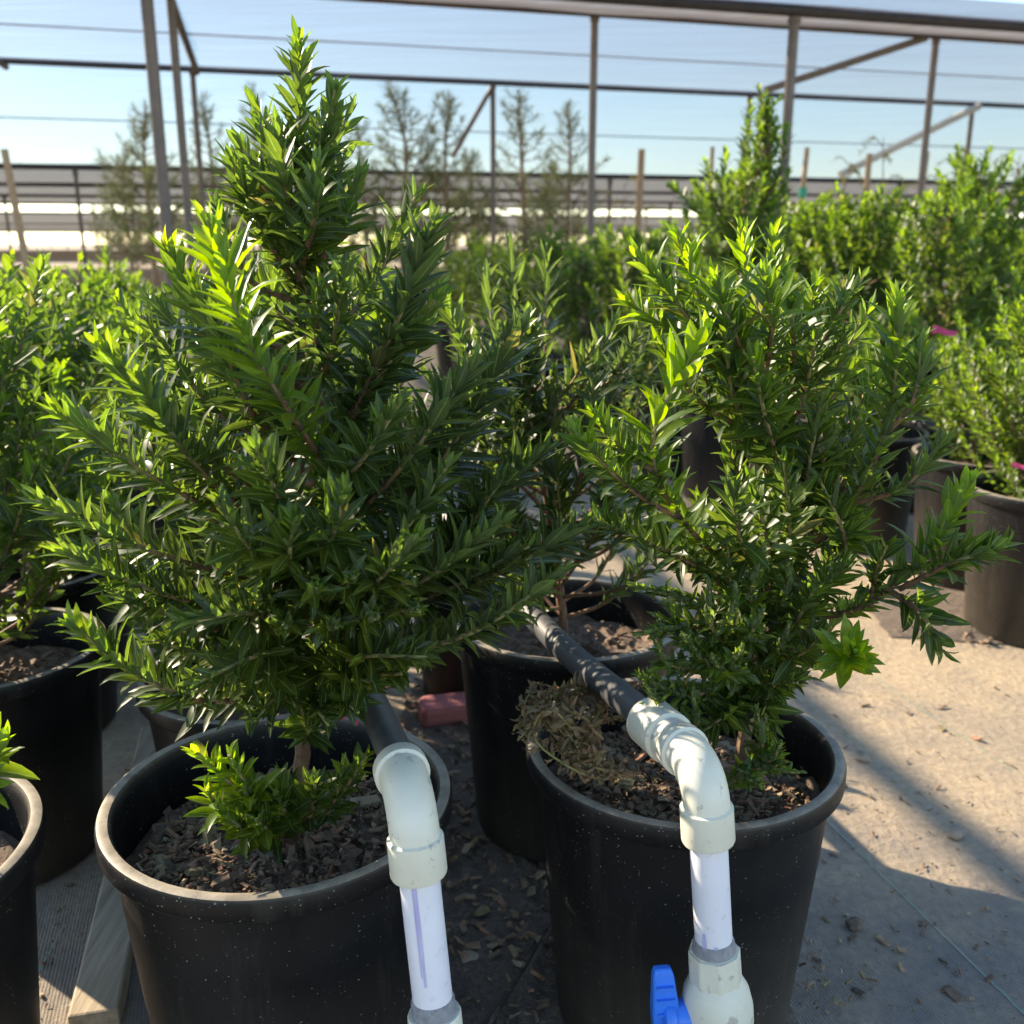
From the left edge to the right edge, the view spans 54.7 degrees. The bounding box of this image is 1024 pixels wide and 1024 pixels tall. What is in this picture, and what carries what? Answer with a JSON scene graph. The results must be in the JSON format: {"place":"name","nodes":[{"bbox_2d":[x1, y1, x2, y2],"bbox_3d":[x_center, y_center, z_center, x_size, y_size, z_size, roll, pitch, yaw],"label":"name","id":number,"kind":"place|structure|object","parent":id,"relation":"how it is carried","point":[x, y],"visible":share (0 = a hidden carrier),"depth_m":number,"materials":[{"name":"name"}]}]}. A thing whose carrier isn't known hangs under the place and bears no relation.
{"place":"outdoors","nodes":[
{"label":"outdoors","id":0,"kind":"place"},
{"bbox_2d":[0,244,1023,1023],"bbox_3d":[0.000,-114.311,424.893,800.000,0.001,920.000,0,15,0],"label":"ground","id":1,"kind":"structure","parent":0,"point":[888,734],"depth_m":1.89,"materials":[{"name":"beige concrete"}]},
{"bbox_2d":[0,149,30,275],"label":"wooden stake","id":2,"kind":"object","parent":1,"relation":"on","point":[22,243],"visible":0.57,"depth_m":8.59,"materials":[{"name":"brown wood"}]},
{"bbox_2d":[0,712,46,1023],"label":"potted shrub","id":3,"kind":"object","parent":1,"relation":"on","point":[23,827],"visible":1,"depth_m":1.15,"materials":[{"name":"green plant"}]},
{"bbox_2d":[3,267,69,299],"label":"potted shrub","id":4,"kind":"object","parent":1,"relation":"on","point":[20,277],"visible":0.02,"depth_m":5.06,"materials":[{"name":"green plant"}]},
{"bbox_2d":[39,924,65,970],"bbox_3d":[-0.733,0.705,1.550,0.006,0.001,0.181,-1,15,-4],"label":"seam line","id":5,"kind":"object","parent":1,"relation":"on","point":[52,946],"visible":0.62,"depth_m":1.58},
{"bbox_2d":[0,248,126,884],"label":"potted shrub","id":6,"kind":"object","parent":1,"relation":"on","point":[50,706],"visible":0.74,"depth_m":1.70,"materials":[{"name":"green plant"}]},
{"bbox_2d":[0,248,134,727],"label":"potted shrub","id":7,"kind":"object","parent":1,"relation":"on","point":[76,588],"visible":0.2,"depth_m":2.14,"materials":[{"name":"green plant"}]},
{"bbox_2d":[0,258,134,681],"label":"potted shrub","id":8,"kind":"object","parent":1,"relation":"on","point":[77,303],"visible":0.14,"depth_m":2.38,"materials":[{"name":"green plant"}]},
{"bbox_2d":[0,250,159,592],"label":"potted shrub","id":9,"kind":"object","parent":1,"relation":"on","point":[95,281],"visible":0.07,"depth_m":2.86,"materials":[{"name":"green plant"}]},
{"bbox_2d":[67,726,155,1023],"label":"wooden board","id":10,"kind":"object","parent":1,"relation":"on","point":[101,989],"visible":0.54,"depth_m":1.50,"materials":[{"name":"wood"}]},
{"bbox_2d":[60,274,168,539],"bbox_3d":[-1.417,-0.330,3.471,0.456,0.990,0.554,1,15,3],"label":"potted shrub","id":11,"kind":"object","parent":1,"relation":"on","point":[159,523],"visible":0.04,"depth_m":3.43,"materials":[{"name":"green plant"}]},
{"bbox_2d":[87,146,159,287],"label":"pine tree","id":12,"kind":"object","parent":1,"relation":"on","point":[132,263],"visible":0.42,"depth_m":15.67,"materials":[{"name":"green plant"}]},
{"bbox_2d":[87,244,164,440],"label":"potted shrub","id":13,"kind":"object","parent":1,"relation":"on","point":[124,280],"visible":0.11,"depth_m":3.72,"materials":[{"name":"green plant"}]},
{"bbox_2d":[86,270,173,414],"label":"potted shrub","id":14,"kind":"object","parent":1,"relation":"on","point":[145,287],"visible":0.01,"depth_m":4.21,"materials":[{"name":"green plant"}]},
{"bbox_2d":[97,267,181,398],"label":"potted shrub","id":15,"kind":"object","parent":1,"relation":"on","point":[142,287],"visible":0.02,"depth_m":4.70,"materials":[{"name":"green plant"}]},
{"bbox_2d":[84,97,205,314],"bbox_3d":[-4.901,-4.025,13.354,1.666,2.938,1.650,0,15,0],"label":"pine tree","id":16,"kind":"object","parent":1,"relation":"on","point":[148,178],"visible":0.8,"depth_m":13.19,"materials":[{"name":"green plant"}]},
{"bbox_2d":[174,313,215,389],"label":"potted shrub","id":17,"kind":"object","parent":1,"relation":"on","point":[192,365],"visible":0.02,"depth_m":3.85,"materials":[{"name":"green plant"}]},
{"bbox_2d":[173,109,245,282],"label":"pine tree","id":18,"kind":"object","parent":1,"relation":"on","point":[214,166],"visible":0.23,"depth_m":14.52,"materials":[{"name":"green plant"}]},
{"bbox_2d":[55,250,387,751],"bbox_3d":[-0.450,0.106,1.666,0.505,1.094,0.437,-12,19,-37],"label":"potted shrub","id":19,"kind":"object","parent":1,"relation":"on","point":[166,726],"visible":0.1,"depth_m":1.53,"materials":[{"name":"green plant"}]},
{"bbox_2d":[185,249,287,390],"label":"potted shrub","id":20,"kind":"object","parent":1,"relation":"on","point":[262,254],"visible":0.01,"depth_m":3.40,"materials":[{"name":"green plant"}]},
{"bbox_2d":[168,373,319,633],"bbox_3d":[-0.574,0.101,2.154,0.413,0.849,0.403,6,16,21],"label":"potted shrub","id":21,"kind":"object","parent":1,"relation":"on","point":[212,381],"depth_m":2.13,"materials":[{"name":"green plant"}]},
{"bbox_2d":[207,108,294,263],"bbox_3d":[-3.789,-4.636,14.734,1.242,3.390,1.350,10,18,31],"label":"pine tree","id":22,"kind":"object","parent":1,"relation":"on","point":[260,247],"visible":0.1,"depth_m":14.56,"materials":[{"name":"green plant"}]},
{"bbox_2d":[10,15,604,1023],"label":"potted shrub","id":23,"kind":"object","parent":1,"relation":"on","point":[244,863],"visible":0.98,"depth_m":1.02,"materials":[{"name":"green plant"}]},
{"bbox_2d":[329,116,404,304],"bbox_3d":[-1.901,-3.871,13.261,1.136,2.689,1.373,-3,16,-12],"label":"pine tree","id":24,"kind":"object","parent":1,"relation":"on","point":[373,217],"visible":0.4,"depth_m":13.01,"materials":[{"name":"green plant"}]},
{"bbox_2d":[339,235,405,435],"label":"potted shrub","id":25,"kind":"object","parent":1,"relation":"on","point":[387,281],"visible":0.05,"depth_m":4.43,"materials":[{"name":"green plant"}]},
{"bbox_2d":[344,87,473,316],"bbox_3d":[-1.494,-4.106,13.216,1.858,3.166,1.876,13,20,39],"label":"pine tree","id":26,"kind":"object","parent":1,"relation":"on","point":[391,95],"visible":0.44,"depth_m":12.95,"materials":[{"name":"green plant"}]},
{"bbox_2d":[395,89,503,324],"bbox_3d":[-0.918,-4.055,13.290,1.546,3.028,1.280,-11,19,-36],"label":"pine tree","id":27,"kind":"object","parent":1,"relation":"on","point":[448,118],"visible":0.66,"depth_m":13.09,"materials":[{"name":"green plant"}]},
{"bbox_2d":[432,248,481,376],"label":"potted shrub","id":28,"kind":"object","parent":1,"relation":"on","point":[444,359],"visible":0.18,"depth_m":8.23,"materials":[{"name":"green plant"}]},
{"bbox_2d":[460,950,478,963],"bbox_3d":[-0.063,0.699,1.549,0.042,0.024,0.033,0,15,0],"label":"stone","id":29,"kind":"object","parent":1,"relation":"on","point":[472,955],"visible":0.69,"depth_m":1.54,"materials":[{"name":"grey stone"}]},
{"bbox_2d":[447,228,504,371],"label":"potted shrub","id":30,"kind":"object","parent":1,"relation":"on","point":[468,245],"visible":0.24,"depth_m":7.75,"materials":[{"name":"green plant"}]},
{"bbox_2d":[444,148,514,311],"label":"pine tree","id":31,"kind":"object","parent":1,"relation":"on","point":[470,176],"visible":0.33,"depth_m":15.65,"materials":[{"name":"green plant"}]},
{"bbox_2d":[455,236,520,346],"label":"potted shrub","id":32,"kind":"object","parent":1,"relation":"on","point":[483,252],"visible":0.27,"depth_m":7.21,"materials":[{"name":"green plant"}]},
{"bbox_2d":[469,236,547,402],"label":"potted shrub","id":33,"kind":"object","parent":1,"relation":"on","point":[516,253],"visible":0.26,"depth_m":6.71,"materials":[{"name":"green plant"}]},
{"bbox_2d":[0,211,1021,253],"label":"shade canopy","id":34,"kind":"object","parent":1,"relation":"on","point":[63,222],"visible":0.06,"depth_m":89.05,"materials":[{"name":"white fabric"}]},
{"bbox_2d":[0,0,1023,383],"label":"shade structure","id":35,"kind":"object","parent":1,"relation":"on","point":[672,90],"visible":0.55,"depth_m":10.95,"materials":[{"name":"metal"}]},
{"bbox_2d":[0,163,1023,274],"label":"fence","id":36,"kind":"object","parent":1,"relation":"on","point":[53,184],"visible":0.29,"depth_m":33.26,"materials":[{"name":"grey metal"}]},
{"bbox_2d":[453,89,584,316],"bbox_3d":[0.092,-4.035,13.159,1.690,3.057,1.555,4,16,16],"label":"pine tree","id":37,"kind":"object","parent":1,"relation":"on","point":[524,226],"visible":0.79,"depth_m":12.98,"materials":[{"name":"green plant"}]},
{"bbox_2d":[39,623,1023,1023],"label":"bark litter","id":38,"kind":"object","parent":1,"relation":"on","point":[955,995],"visible":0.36,"depth_m":1.63,"materials":[{"name":"brown wood"}]},
{"bbox_2d":[500,159,586,303],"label":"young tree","id":39,"kind":"object","parent":1,"relation":"on","point":[538,185],"visible":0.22,"depth_m":14.78,"materials":[{"name":"green plant"}]},
{"bbox_2d":[515,219,587,386],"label":"potted shrub","id":40,"kind":"object","parent":1,"relation":"on","point":[557,250],"visible":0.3,"depth_m":6.09,"materials":[{"name":"green plant"}]},
{"bbox_2d":[515,97,612,321],"bbox_3d":[0.785,-4.075,13.507,1.439,2.953,1.191,-3,15,-10],"label":"pine tree","id":41,"kind":"object","parent":1,"relation":"on","point":[568,174],"visible":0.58,"depth_m":13.36,"materials":[{"name":"green plant"}]},
{"bbox_2d":[541,236,620,430],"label":"potted shrub","id":42,"kind":"object","parent":1,"relation":"on","point":[571,301],"visible":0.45,"depth_m":5.57,"materials":[{"name":"green plant"}]},
{"bbox_2d":[565,224,622,349],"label":"potted shrub","id":43,"kind":"object","parent":1,"relation":"on","point":[589,239],"visible":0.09,"depth_m":7.35,"materials":[{"name":"green plant"}]},
{"bbox_2d":[401,670,798,1023],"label":"dirt strip","id":44,"kind":"object","parent":1,"relation":"on","point":[523,979],"visible":0.29,"depth_m":1.64,"materials":[{"name":"brown soil"}]},
{"bbox_2d":[342,637,462,1023],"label":"irrigation line","id":45,"kind":"object","parent":44,"relation":"on","point":[416,851],"visible":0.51,"depth_m":1.00,"materials":[{"name":"plastic"}]},
{"bbox_2d":[418,692,467,727],"bbox_3d":[-0.156,0.465,2.318,0.124,0.069,0.072,-3,16,-11],"label":"slab piece","id":46,"kind":"object","parent":44,"relation":"on","point":[441,709],"visible":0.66,"depth_m":2.29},
{"bbox_2d":[418,559,538,695],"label":"potted shrub","id":47,"kind":"object","parent":44,"relation":"on","point":[443,679],"depth_m":2.35,"materials":[{"name":"black plastic"}]},
{"bbox_2d":[394,230,704,864],"bbox_3d":[0.054,0.077,1.742,0.522,1.111,0.529,0,15,0],"label":"potted shrub","id":48,"kind":"object","parent":44,"relation":"on","point":[599,620],"visible":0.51,"depth_m":1.70,"materials":[{"name":"green plant"}]},
{"bbox_2d":[366,426,753,1023],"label":"irrigation line","id":49,"kind":"object","parent":44,"relation":"on","point":[669,738],"visible":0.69,"depth_m":1.09,"materials":[{"name":"plastic"}]},
{"bbox_2d":[526,215,1023,1023],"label":"potted shrub","id":50,"kind":"object","parent":44,"relation":"on","point":[618,867],"visible":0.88,"depth_m":1.17,"materials":[{"name":"green plant"}]},
{"bbox_2d":[509,670,648,785],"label":"dried shoots","id":51,"kind":"object","parent":50,"relation":"on","point":[565,731],"visible":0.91,"depth_m":1.25,"materials":[{"name":"brown plant"}]},
{"bbox_2d":[599,175,654,309],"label":"young tree","id":52,"kind":"object","parent":1,"relation":"on","point":[619,201],"visible":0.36,"depth_m":14.32,"materials":[{"name":"green plant"}]},
{"bbox_2d":[595,233,670,356],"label":"potted shrub","id":53,"kind":"object","parent":1,"relation":"on","point":[611,240],"visible":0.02,"depth_m":6.89,"materials":[{"name":"green plant"}]},
{"bbox_2d":[583,219,692,452],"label":"potted shrub","id":54,"kind":"object","parent":1,"relation":"on","point":[625,273],"visible":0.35,"depth_m":5.03,"materials":[{"name":"green plant"}]},
{"bbox_2d":[634,149,644,233],"bbox_3d":[1.689,-3.696,13.400,0.145,2.289,0.100,0,15,0],"label":"wooden stake","id":55,"kind":"object","parent":1,"relation":"on","point":[639,189],"visible":0.41,"depth_m":13.20,"materials":[{"name":"brown wood"}]},
{"bbox_2d":[626,217,684,368],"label":"potted shrub","id":56,"kind":"object","parent":1,"relation":"on","point":[648,229],"visible":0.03,"depth_m":6.41,"materials":[{"name":"green plant"}]},
{"bbox_2d":[620,227,724,478],"bbox_3d":[0.779,-0.765,4.744,0.536,1.160,0.463,-3,15,-11],"label":"potted shrub","id":57,"kind":"object","parent":1,"relation":"on","point":[649,355],"visible":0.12,"depth_m":4.68,"materials":[{"name":"green plant"}]},
{"bbox_2d":[708,147,714,190],"bbox_3d":[2.655,-3.711,13.396,0.061,2.319,0.058,6,16,22],"label":"wooden stake","id":58,"kind":"object","parent":1,"relation":"on","point":[711,156],"visible":0.21,"depth_m":13.12,"materials":[{"name":"brown wood"}]},
{"bbox_2d":[657,83,801,505],"bbox_3d":[0.919,-0.874,4.109,0.569,1.705,0.608,5,16,18],"label":"potted shrub","id":59,"kind":"object","parent":1,"relation":"on","point":[750,191],"visible":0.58,"depth_m":3.99,"materials":[{"name":"green plant"}]},
{"bbox_2d":[689,159,784,382],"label":"potted shrub","id":60,"kind":"object","parent":1,"relation":"on","point":[694,183],"visible":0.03,"depth_m":5.29,"materials":[{"name":"green plant"}]},
{"bbox_2d":[728,189,861,379],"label":"potted shrub","id":61,"kind":"object","parent":1,"relation":"on","point":[802,213],"visible":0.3,"depth_m":4.83,"materials":[{"name":"green plant"}]},
{"bbox_2d":[748,301,854,492],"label":"potted shrub","id":62,"kind":"object","parent":1,"relation":"on","point":[802,417],"visible":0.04,"depth_m":3.92,"materials":[{"name":"green plant"}]},
{"bbox_2d":[798,147,809,206],"bbox_3d":[3.550,-3.364,12.321,0.157,2.215,0.126,0,15,0],"label":"wooden stake","id":63,"kind":"object","parent":1,"relation":"on","point":[802,192],"visible":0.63,"depth_m":12.11,"materials":[{"name":"brown wood"}]},
{"bbox_2d":[781,194,874,324],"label":"potted shrub","id":64,"kind":"object","parent":1,"relation":"on","point":[853,206],"visible":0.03,"depth_m":5.62,"materials":[{"name":"green plant"}]},
{"bbox_2d":[814,156,863,310],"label":"young tree","id":65,"kind":"object","parent":1,"relation":"on","point":[853,171],"visible":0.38,"depth_m":13.31,"materials":[{"name":"green plant"}]},
{"bbox_2d":[845,916,863,931],"bbox_3d":[0.564,0.679,1.632,0.028,0.019,0.030,8,17,26],"label":"stone","id":66,"kind":"object","parent":1,"relation":"on","point":[854,923],"visible":1,"depth_m":1.62,"materials":[{"name":"grey stone"}]},
{"bbox_2d":[793,181,924,406],"bbox_3d":[1.572,-0.828,4.603,0.597,1.358,0.580,2,15,8],"label":"potted shrub","id":67,"kind":"object","parent":1,"relation":"on","point":[873,251],"visible":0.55,"depth_m":4.43,"materials":[{"name":"green plant"}]},
{"bbox_2d":[855,755,869,762],"bbox_3d":[0.763,0.537,2.156,0.030,0.016,0.018,0,15,0],"label":"stone","id":68,"kind":"object","parent":1,"relation":"on","point":[863,758],"visible":1,"depth_m":2.15,"materials":[{"name":"white stone"}]},
{"bbox_2d":[863,153,872,203],"bbox_3d":[4.263,-3.248,12.071,0.080,2.119,0.076,-6,16,-22],"label":"wooden stake","id":69,"kind":"object","parent":1,"relation":"on","point":[868,166],"visible":0.21,"depth_m":11.83,"materials":[{"name":"brown wood"}]},
{"bbox_2d":[817,299,929,553],"bbox_3d":[1.296,-0.324,3.618,0.438,0.900,0.428,-14,20,-41],"label":"potted shrub","id":70,"kind":"object","parent":1,"relation":"on","point":[885,512],"visible":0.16,"depth_m":3.52,"materials":[{"name":"green plant"}]},
{"bbox_2d":[857,134,916,225],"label":"young tree","id":71,"kind":"object","parent":1,"relation":"on","point":[886,155],"visible":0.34,"depth_m":11.98,"materials":[{"name":"green plant"}]},
{"bbox_2d":[845,211,937,406],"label":"potted shrub","id":72,"kind":"object","parent":1,"relation":"on","point":[900,222],"visible":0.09,"depth_m":5.21,"materials":[{"name":"green plant"}]},
{"bbox_2d":[827,820,1023,1013],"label":"seam line","id":73,"kind":"object","parent":1,"relation":"on","point":[927,919],"visible":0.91,"depth_m":1.65,"materials":[{"name":"grey concrete"}]},
{"bbox_2d":[924,152,929,191],"bbox_3d":[4.699,-3.105,11.591,0.156,2.099,0.080,0,15,0],"label":"wooden stake","id":74,"kind":"object","parent":1,"relation":"on","point":[926,169],"visible":0.07,"depth_m":11.34,"materials":[{"name":"brown wood"}]},
{"bbox_2d":[894,183,962,375],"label":"potted shrub","id":75,"kind":"object","parent":1,"relation":"on","point":[940,219],"visible":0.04,"depth_m":5.94,"materials":[{"name":"green plant"}]},
{"bbox_2d":[870,587,1004,643],"bbox_3d":[1.573,0.300,3.004,0.989,0.018,0.502,0,15,0],"label":"dirt mound","id":76,"kind":"object","parent":1,"relation":"on","point":[889,620],"visible":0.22,"depth_m":2.96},
{"bbox_2d":[934,266,1023,646],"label":"potted shrub","id":77,"kind":"object","parent":76,"relation":"on","point":[994,602],"visible":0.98,"depth_m":2.74,"materials":[{"name":"green plant"}]},
{"bbox_2d":[1012,462,1023,469],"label":"ribbon tag","id":78,"kind":"object","parent":77,"relation":"attached to","point":[1015,464],"visible":1,"depth_m":2.56,"materials":[{"name":"pink plastic"}]},
{"bbox_2d":[872,675,1023,778],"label":"seam line","id":79,"kind":"object","parent":1,"relation":"on","point":[951,729],"visible":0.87,"depth_m":2.29,"materials":[{"name":"grey concrete"}]},
{"bbox_2d":[910,148,986,334],"bbox_3d":[5.276,-3.201,11.726,0.841,2.201,1.117,-3,15,-9],"label":"young tree","id":80,"kind":"object","parent":1,"relation":"on","point":[964,150],"visible":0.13,"depth_m":11.72,"materials":[{"name":"green plant"}]},
{"bbox_2d":[881,172,1023,513],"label":"potted shrub","id":81,"kind":"object","parent":1,"relation":"on","point":[924,212],"visible":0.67,"depth_m":3.90,"materials":[{"name":"green plant"}]},
{"bbox_2d":[946,830,962,839],"bbox_3d":[0.840,0.613,1.878,0.032,0.017,0.022,0,15,0],"label":"stone","id":82,"kind":"object","parent":1,"relation":"on","point":[955,835],"visible":1,"depth_m":1.87,"materials":[{"name":"white stone"}]},
{"bbox_2d":[908,142,1023,422],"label":"potted shrub","id":83,"kind":"object","parent":1,"relation":"on","point":[971,168],"visible":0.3,"depth_m":4.63,"materials":[{"name":"green plant"}]},
{"bbox_2d":[911,307,1023,590],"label":"potted shrub","id":84,"kind":"object","parent":1,"relation":"on","point":[923,499],"visible":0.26,"depth_m":3.17,"materials":[{"name":"green plant"}]},
{"bbox_2d":[932,325,956,335],"bbox_3d":[1.295,-0.543,2.966,0.071,0.030,0.018,2,15,8],"label":"ribbon tag","id":85,"kind":"object","parent":84,"relation":"attached to","point":[943,331],"visible":1,"depth_m":2.97,"materials":[{"name":"pink plastic"}]},
{"bbox_2d":[945,222,1022,419],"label":"potted shrub","id":86,"kind":"object","parent":1,"relation":"on","point":[958,304],"depth_m":5.55,"materials":[{"name":"green plant"}]},
{"bbox_2d":[986,229,1023,435],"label":"potted shrub","id":87,"kind":"object","parent":1,"relation":"on","point":[1007,253],"visible":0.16,"depth_m":4.34,"materials":[{"name":"green plant"}]},
{"bbox_2d":[990,153,1023,232],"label":"young tree","id":88,"kind":"object","parent":1,"relation":"on","point":[1017,173],"visible":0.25,"depth_m":10.97,"materials":[{"name":"green plant"}]},
{"bbox_2d":[0,0,1023,244],"label":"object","id":89,"kind":"structure","parent":0,"point":[31,237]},
{"bbox_2d":[539,328,1022,452],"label":"poly pipe","id":90,"kind":"object","parent":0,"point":[923,424],"visible":0.08,"depth_m":3.50,"materials":[{"name":"black plastic"}]}
]}

